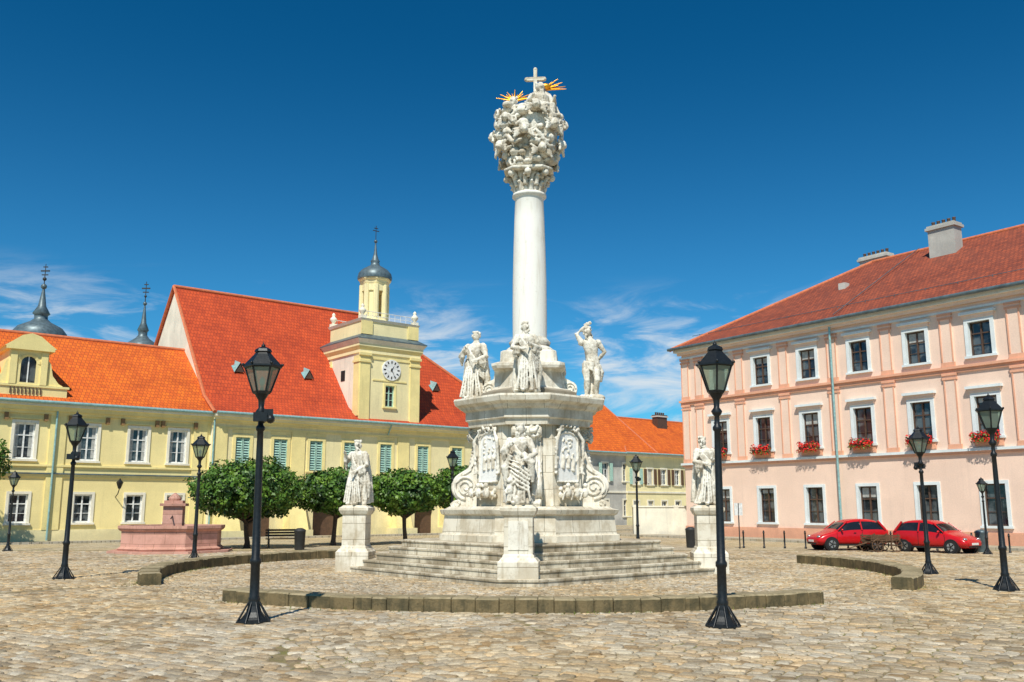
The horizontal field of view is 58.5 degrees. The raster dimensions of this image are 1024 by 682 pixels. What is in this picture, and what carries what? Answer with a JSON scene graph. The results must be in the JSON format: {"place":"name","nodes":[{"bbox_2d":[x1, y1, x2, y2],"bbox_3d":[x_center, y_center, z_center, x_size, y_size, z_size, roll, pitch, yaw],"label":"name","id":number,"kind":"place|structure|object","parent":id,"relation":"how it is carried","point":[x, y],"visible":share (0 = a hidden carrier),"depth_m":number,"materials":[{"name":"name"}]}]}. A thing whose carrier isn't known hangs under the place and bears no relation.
{"place":"outdoors","nodes":[
{"label":"outdoors","id":0,"kind":"place"},
{"bbox_2d":[13,266,66,335],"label":"church spire","id":1,"kind":"structure","parent":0,"point":[40,322],"depth_m":101.12,"materials":[{"name":"grey metal"}]},
{"bbox_2d":[129,282,153,344],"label":"church spire","id":2,"kind":"structure","parent":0,"point":[142,337],"depth_m":110.55,"materials":[{"name":"grey metal"}]},
{"bbox_2d":[0,529,632,544],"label":"pavement","id":3,"kind":"structure","parent":0,"point":[108,541],"depth_m":57.51,"materials":[{"name":"grey stone"}]},
{"bbox_2d":[0,525,961,549],"bbox_3d":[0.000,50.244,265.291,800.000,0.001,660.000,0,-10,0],"label":"ground","id":4,"kind":"structure","parent":0,"point":[380,542],"depth_m":49.77,"materials":[{"name":"beige stone"}]},
{"bbox_2d":[0,438,12,479],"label":"clipped maple tree","id":5,"kind":"object","parent":4,"relation":"on","point":[3,456],"visible":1,"depth_m":48.96,"materials":[{"name":"green plant"}]},
{"bbox_2d":[0,329,214,541],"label":"yellow townhouse","id":6,"kind":"structure","parent":4,"relation":"on","point":[145,412],"depth_m":56.05,"materials":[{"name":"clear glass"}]},
{"bbox_2d":[7,422,186,522],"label":"windows","id":7,"kind":"structure","parent":6,"relation":"in","point":[23,443],"depth_m":55.39,"materials":[{"name":"white glass"}]},
{"bbox_2d":[115,478,123,497],"bbox_3d":[-23.967,8.946,55.641,0.440,1.145,0.902,8,-13,-38],"label":"wall lantern","id":8,"kind":"object","parent":6,"relation":"attached to","point":[119,482],"depth_m":55.40,"materials":[{"name":"black metal"}]},
{"bbox_2d":[183,455,307,548],"bbox_3d":[-13.143,7.989,45.521,6.069,4.687,5.986,0,-10,0],"label":"clipped maple tree","id":9,"kind":"object","parent":4,"relation":"on","point":[227,490],"visible":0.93,"depth_m":44.20,"materials":[{"name":"green plant"}]},
{"bbox_2d":[265,528,294,547],"bbox_3d":[-11.422,9.844,45.636,1.700,0.950,0.570,4,-11,-20],"label":"park bench","id":10,"kind":"object","parent":4,"relation":"on","point":[268,534],"visible":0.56,"depth_m":45.75,"materials":[{"name":"brown wood"}]},
{"bbox_2d":[294,528,305,549],"bbox_3d":[-10.100,9.423,43.517,0.580,1.020,0.565,0,-10,0],"label":"litter bin","id":11,"kind":"object","parent":4,"relation":"on","point":[299,538],"visible":0.98,"depth_m":43.32,"materials":[{"name":"metal"}]},
{"bbox_2d":[154,226,472,537],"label":"clock tower guardhouse","id":12,"kind":"structure","parent":4,"relation":"on","point":[378,383],"depth_m":68.39,"materials":[{"name":"yellow paint"}]},
{"bbox_2d":[235,437,461,473],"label":"shuttered windows","id":13,"kind":"structure","parent":12,"relation":"in","point":[242,444],"depth_m":64.60,"materials":[{"name":"green wood"}]},
{"bbox_2d":[297,466,381,545],"bbox_3d":[-9.388,8.778,48.796,4.988,4.306,5.109,0,-10,0],"label":"clipped maple tree","id":14,"kind":"object","parent":4,"relation":"on","point":[325,492],"visible":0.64,"depth_m":47.52,"materials":[{"name":"green plant"}]},
{"bbox_2d":[335,505,375,571],"bbox_3d":[-4.953,6.296,29.078,1.040,2.110,1.040,-1,-10,4],"label":"pedestal","id":15,"kind":"object","parent":4,"relation":"on","point":[356,549],"visible":0.94,"depth_m":28.75,"materials":[{"name":"stone"}]},
{"bbox_2d":[343,440,373,504],"bbox_3d":[-4.968,4.254,29.418,0.982,2.161,0.902,-5,-11,24],"label":"statue","id":16,"kind":"object","parent":15,"relation":"on","point":[359,488],"visible":0.98,"depth_m":29.16,"materials":[{"name":"white stone"}]},
{"bbox_2d":[371,466,449,538],"bbox_3d":[-6.028,9.198,51.165,5.066,4.327,4.923,0,-10,0],"label":"clipped maple tree","id":17,"kind":"object","parent":4,"relation":"on","point":[405,494],"visible":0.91,"depth_m":50.02,"materials":[{"name":"green plant"}]},
{"bbox_2d":[435,462,468,508],"bbox_3d":[-2.773,9.291,52.706,3.990,4.696,4.079,0,-10,0],"label":"clipped maple tree","id":18,"kind":"object","parent":4,"relation":"on","point":[445,477],"visible":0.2,"depth_m":51.93,"materials":[{"name":"green plant"}]},
{"bbox_2d":[446,449,458,502],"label":"street lamp","id":19,"kind":"object","parent":4,"relation":"on","point":[452,455],"visible":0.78,"depth_m":49.08,"materials":[{"name":"black metal"}]},
{"bbox_2d":[0,550,1023,681],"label":"cobblestone setts","id":20,"kind":"structure","parent":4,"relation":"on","point":[48,619],"depth_m":13.93,"materials":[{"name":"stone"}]},
{"bbox_2d":[2,471,20,550],"bbox_3d":[-23.100,7.818,42.182,0.560,3.700,0.485,2,-11,-11],"label":"street lamp","id":21,"kind":"object","parent":20,"relation":"on","point":[14,474],"visible":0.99,"depth_m":42.15,"materials":[{"name":"black metal"}]},
{"bbox_2d":[52,411,88,579],"bbox_3d":[-12.570,4.351,26.042,0.719,4.750,0.623,0,-10,0],"label":"street lamp","id":22,"kind":"object","parent":20,"relation":"on","point":[76,421],"visible":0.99,"depth_m":26.00,"materials":[{"name":"black metal"}]},
{"bbox_2d":[106,493,231,554],"bbox_3d":[-15.400,8.245,41.596,5.081,2.650,5.081,2,-11,-11],"label":"stone fountain","id":23,"kind":"object","parent":20,"relation":"on","point":[172,533],"visible":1,"depth_m":39.85,"materials":[{"name":"stone"},{"name":"metal"},{"name":"water"}]},
{"bbox_2d":[188,433,210,557],"bbox_3d":[-11.660,5.794,33.910,0.716,4.725,0.620,3,-11,-17],"label":"street lamp","id":24,"kind":"object","parent":20,"relation":"on","point":[201,441],"visible":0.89,"depth_m":33.94,"materials":[{"name":"black metal"}]},
{"bbox_2d":[235,342,283,624],"bbox_3d":[-4.549,2.475,16.416,0.757,5.000,0.656,1,-10,-11],"label":"street lamp","id":25,"kind":"object","parent":20,"relation":"on","point":[262,358],"visible":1,"depth_m":16.39,"materials":[{"name":"black metal"}]},
{"bbox_2d":[128,558,939,614],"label":"cobblestone setts","id":26,"kind":"structure","parent":20,"relation":"on","point":[312,575],"depth_m":23.81,"materials":[{"name":"stone"}]},
{"bbox_2d":[137,549,337,585],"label":"stone wall","id":27,"kind":"structure","parent":26,"relation":"on","point":[151,574],"depth_m":30.62,"materials":[{"name":"beige stone"}]},
{"bbox_2d":[222,587,823,613],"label":"stone wall","id":28,"kind":"structure","parent":26,"relation":"on","point":[534,604],"depth_m":17.80,"materials":[{"name":"beige stone"}]},
{"bbox_2d":[796,554,923,590],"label":"stone wall","id":29,"kind":"structure","parent":26,"relation":"on","point":[907,577],"depth_m":27.92,"materials":[{"name":"beige stone"}]},
{"bbox_2d":[696,340,740,629],"bbox_3d":[3.577,2.404,15.816,0.746,4.925,0.646,5,-11,-22],"label":"street lamp","id":30,"kind":"object","parent":20,"relation":"on","point":[715,357],"visible":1,"depth_m":15.74,"materials":[{"name":"black metal"}]},
{"bbox_2d":[846,533,901,551],"bbox_3d":[16.223,9.121,41.313,2.548,0.815,0.976,3,-11,-14],"label":"wooden cart","id":31,"kind":"object","parent":20,"relation":"on","point":[879,539],"visible":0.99,"depth_m":41.13,"materials":[{"name":"brown wood"}]},
{"bbox_2d":[907,425,938,574],"bbox_3d":[12.590,4.832,27.987,0.681,4.500,0.590,-6,-12,30],"label":"street lamp","id":32,"kind":"object","parent":20,"relation":"on","point":[918,433],"visible":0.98,"depth_m":28.00,"materials":[{"name":"black metal"}]},
{"bbox_2d":[893,520,981,553],"bbox_3d":[19.013,8.765,40.969,1.850,1.482,3.588,7,-12,-33],"label":"red hatchback car","id":33,"kind":"object","parent":20,"relation":"on","point":[948,538],"visible":0.91,"depth_m":40.42,"materials":[{"name":"paint"}]},
{"bbox_2d":[974,529,988,551],"bbox_3d":[21.000,8.940,40.860,0.580,1.020,0.565,0,-10,0],"label":"litter bin","id":34,"kind":"object","parent":20,"relation":"on","point":[980,533],"visible":0.7,"depth_m":40.67,"materials":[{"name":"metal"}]},
{"bbox_2d":[975,477,992,553],"bbox_3d":[20.300,7.496,39.293,0.433,3.300,0.500,-8,-13,38],"label":"street lamp","id":35,"kind":"object","parent":20,"relation":"on","point":[982,482],"visible":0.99,"depth_m":39.28,"materials":[{"name":"black metal"}]},
{"bbox_2d":[975,394,1019,591],"bbox_3d":[11.940,3.671,22.506,0.730,4.825,0.633,1,-10,-6],"label":"street lamp","id":36,"kind":"object","parent":20,"relation":"on","point":[989,405],"visible":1,"depth_m":22.43,"materials":[{"name":"black metal"}]},
{"bbox_2d":[1007,533,1011,552],"bbox_3d":[21.900,8.906,40.256,0.111,0.870,0.111,-4,-11,22],"label":"bollard","id":37,"kind":"object","parent":20,"relation":"on","point":[1008,536],"visible":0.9,"depth_m":40.23,"materials":[{"name":"grey metal"}]},
{"bbox_2d":[497,505,539,579],"bbox_3d":[0.188,5.327,23.746,1.040,2.110,1.040,-1,-10,4],"label":"pedestal","id":38,"kind":"object","parent":4,"relation":"on","point":[519,560],"visible":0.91,"depth_m":23.38,"materials":[{"name":"stone"}]},
{"bbox_2d":[500,423,537,504],"bbox_3d":[0.187,3.276,24.069,1.014,2.252,0.949,-1,-10,4],"label":"statue","id":39,"kind":"object","parent":38,"relation":"on","point":[519,453],"visible":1,"depth_m":23.80,"materials":[{"name":"white stone"}]},
{"bbox_2d":[26,559,1023,681],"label":"grass tufts","id":40,"kind":"object","parent":4,"relation":"on","point":[512,611],"visible":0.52,"depth_m":17.71,"materials":[{"name":"green plant"}]},
{"bbox_2d":[350,538,714,587],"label":"steps","id":41,"kind":"structure","parent":4,"relation":"on","point":[561,564],"depth_m":25.65,"materials":[{"name":"stone"}]},
{"bbox_2d":[439,392,619,542],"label":"monument base","id":42,"kind":"structure","parent":41,"relation":"on","point":[557,519],"depth_m":27.38,"materials":[{"name":"stone"}]},
{"bbox_2d":[458,331,490,397],"bbox_3d":[-1.212,0.836,29.719,1.088,2.358,1.012,-4,-11,21],"label":"statue","id":43,"kind":"object","parent":42,"relation":"on","point":[476,376],"visible":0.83,"depth_m":29.46,"materials":[{"name":"white stone"}]},
{"bbox_2d":[464,424,588,499],"bbox_3d":[0.580,3.911,29.073,3.925,2.304,3.937,-1,-10,4],"label":"carved ornament","id":44,"kind":"object","parent":42,"relation":"on","point":[567,490],"visible":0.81,"depth_m":27.73,"materials":[{"name":"white stone"}]},
{"bbox_2d":[510,321,542,392],"bbox_3d":[0.438,0.506,27.670,1.002,2.277,0.953,1,-10,-4],"label":"statue","id":45,"kind":"object","parent":42,"relation":"on","point":[526,347],"visible":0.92,"depth_m":27.46,"materials":[{"name":"white stone"}]},
{"bbox_2d":[480,434,576,481],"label":"relief panels","id":46,"kind":"object","parent":42,"relation":"attached to","point":[566,474],"visible":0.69,"depth_m":27.90,"materials":[{"name":"stone"}]},
{"bbox_2d":[482,336,576,395],"bbox_3d":[0.580,0.929,29.611,3.040,2.040,3.040,-1,-10,4],"label":"pedestal","id":47,"kind":"object","parent":42,"relation":"on","point":[554,380],"visible":0.48,"depth_m":28.76,"materials":[{"name":"white stone"}]},
{"bbox_2d":[512,189,546,337],"bbox_3d":[0.580,-2.485,30.231,1.140,4.940,1.140,-1,-10,4],"label":"column shaft","id":48,"kind":"object","parent":47,"relation":"on","point":[529,284],"visible":0.9,"depth_m":29.80,"materials":[{"name":"white stone"}]},
{"bbox_2d":[503,164,554,193],"bbox_3d":[0.578,-5.278,30.740,1.744,0.835,1.742,-1,-10,4],"label":"corinthian capital","id":49,"kind":"object","parent":48,"relation":"on","point":[540,177],"visible":0.91,"depth_m":30.23,"materials":[{"name":"white stone"}]},
{"bbox_2d":[488,98,568,172],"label":"cloud with cherubs","id":50,"kind":"structure","parent":49,"relation":"on","point":[526,136],"depth_m":30.14,"materials":[{"name":"white stone"}]},
{"bbox_2d":[498,82,559,132],"bbox_3d":[0.564,-7.887,31.058,2.191,1.896,1.498,-1,-10,4],"label":"trinity group","id":51,"kind":"object","parent":50,"relation":"on","point":[541,94],"visible":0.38,"depth_m":30.85,"materials":[{"name":"white stone"}]},
{"bbox_2d":[497,79,564,101],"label":"gilded rays","id":52,"kind":"object","parent":51,"relation":"attached to","point":[549,87],"visible":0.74,"depth_m":31.36,"materials":[{"name":"gold metal"}]},
{"bbox_2d":[524,67,545,92],"bbox_3d":[0.804,-8.733,31.405,0.763,1.415,0.143,-1,-10,4],"label":"stone cross","id":53,"kind":"object","parent":51,"relation":"on","point":[535,78],"visible":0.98,"depth_m":31.41,"materials":[{"name":"white stone"}]},
{"bbox_2d":[450,424,609,506],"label":"volute buttresses","id":54,"kind":"structure","parent":42,"relation":"on","point":[596,481],"depth_m":28.42,"materials":[{"name":"white stone"}]},
{"bbox_2d":[467,424,593,464],"bbox_3d":[0.589,3.507,29.142,3.329,1.506,3.310,9,-13,-39],"label":"acanthus carving","id":55,"kind":"object","parent":54,"relation":"on","point":[534,430],"visible":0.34,"depth_m":28.75,"materials":[{"name":"white stone"}]},
{"bbox_2d":[575,321,606,399],"bbox_3d":[2.559,0.663,29.528,0.906,2.640,0.654,-6,-12,30],"label":"statue","id":56,"kind":"object","parent":42,"relation":"on","point":[592,372],"visible":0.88,"depth_m":29.41,"materials":[{"name":"white stone"}]},
{"bbox_2d":[586,405,657,524],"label":"corner house","id":57,"kind":"structure","parent":4,"relation":"on","point":[613,434],"depth_m":104.40,"materials":[{"name":"orange tile"}]},
{"bbox_2d":[629,455,642,538],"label":"street lamp","id":58,"kind":"object","parent":4,"relation":"on","point":[635,459],"visible":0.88,"depth_m":49.45,"materials":[{"name":"black metal"}]},
{"bbox_2d":[631,505,686,534],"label":"white garden wall","id":59,"kind":"structure","parent":4,"relation":"on","point":[671,520],"depth_m":64.87,"materials":[{"name":"white paint"}]},
{"bbox_2d":[685,527,694,547],"bbox_3d":[9.000,9.870,45.976,0.580,1.020,0.565,0,-10,0],"label":"litter bin","id":60,"kind":"object","parent":4,"relation":"on","point":[690,537],"visible":0.77,"depth_m":45.77,"materials":[{"name":"metal"}]},
{"bbox_2d":[690,505,728,574],"bbox_3d":[6.063,6.141,28.225,1.040,2.110,1.040,-1,-10,4],"label":"pedestal","id":61,"kind":"object","parent":4,"relation":"on","point":[704,551],"visible":0.55,"depth_m":27.90,"materials":[{"name":"stone"}]},
{"bbox_2d":[691,435,715,504],"bbox_3d":[6.079,4.064,28.564,0.983,2.236,0.934,2,-10,-10],"label":"statue","id":62,"kind":"object","parent":61,"relation":"on","point":[703,482],"visible":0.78,"depth_m":28.38,"materials":[{"name":"white stone"}]},
{"bbox_2d":[734,503,742,548],"bbox_3d":[11.200,9.110,45.098,0.400,2.200,0.060,0,-10,0],"label":"signpost","id":63,"kind":"object","parent":4,"relation":"on","point":[738,510],"visible":1,"depth_m":45.20,"materials":[{"name":"metal"}]},
{"bbox_2d":[762,530,764,547],"bbox_3d":[12.500,9.836,45.372,0.111,0.870,0.111,4,-11,-22],"label":"bollard","id":64,"kind":"object","parent":4,"relation":"on","point":[763,532],"visible":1,"depth_m":45.34,"materials":[{"name":"black metal"}]},
{"bbox_2d":[806,519,887,550],"bbox_3d":[15.982,9.248,43.665,3.627,1.498,1.870,1,-10,-7],"label":"red hatchback car","id":65,"kind":"object","parent":4,"relation":"on","point":[837,534],"visible":0.76,"depth_m":43.02,"materials":[{"name":"paint"}]},
{"bbox_2d":[681,294,1023,545],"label":"walls","id":66,"kind":"structure","parent":4,"relation":"on","point":[957,476],"depth_m":51.95,"materials":[{"name":"pink paint"}]},
{"bbox_2d":[667,280,1023,519],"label":"gutters","id":67,"kind":"object","parent":66,"relation":"attached to","point":[1000,286],"visible":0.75,"depth_m":53.40,"materials":[{"name":"grey metal"}]},
{"bbox_2d":[669,224,1023,351],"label":"hip roof","id":68,"kind":"structure","parent":66,"relation":"on","point":[992,258],"depth_m":56.07,"materials":[{"name":"red tile"}]},
{"bbox_2d":[838,217,963,289],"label":"chimneys","id":69,"kind":"object","parent":68,"relation":"on","point":[944,238],"visible":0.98,"depth_m":57.21,"materials":[{"name":"white paint"}]},
{"bbox_2d":[673,284,1023,528],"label":"cornices and trim","id":70,"kind":"object","parent":66,"relation":"attached to","point":[948,370],"visible":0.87,"depth_m":52.12,"materials":[{"name":"paint"}]},
{"bbox_2d":[721,429,1000,457],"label":"flower boxes","id":71,"kind":"object","parent":70,"relation":"attached to","point":[810,446],"visible":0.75,"depth_m":52.21,"materials":[{"name":"red plant"}]},
{"bbox_2d":[715,320,1008,525],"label":"windows","id":72,"kind":"structure","parent":66,"relation":"attached to","point":[980,335],"depth_m":52.47,"materials":[{"name":"white glass"}]},
{"bbox_2d":[0,0,1023,421],"label":"sky","id":73,"kind":"structure","parent":0,"point":[724,162],"materials":[{"name":"blue"}]},
{"bbox_2d":[625,454,685,524],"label":"walls","id":74,"kind":"structure","parent":0,"point":[664,493],"depth_m":107.73,"materials":[{"name":"yellow paint"}]},
{"bbox_2d":[599,463,685,484],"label":"shutters","id":75,"kind":"object","parent":74,"relation":"attached to","point":[645,475],"visible":0.38,"depth_m":107.26,"materials":[{"name":"brown wood"}]},
{"bbox_2d":[617,416,683,455],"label":"hip roof","id":76,"kind":"structure","parent":74,"relation":"on","point":[668,440],"depth_m":113.19,"materials":[{"name":"orange tile"}]},
{"bbox_2d":[651,412,667,428],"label":"chimney","id":77,"kind":"object","parent":76,"relation":"on","point":[659,421],"visible":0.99,"depth_m":116.47,"materials":[{"name":"brown brick"}]},
{"bbox_2d":[618,533,1023,550],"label":"pavement","id":78,"kind":"structure","parent":0,"point":[1013,548],"depth_m":55.73,"materials":[{"name":"beige stone"}]}
]}

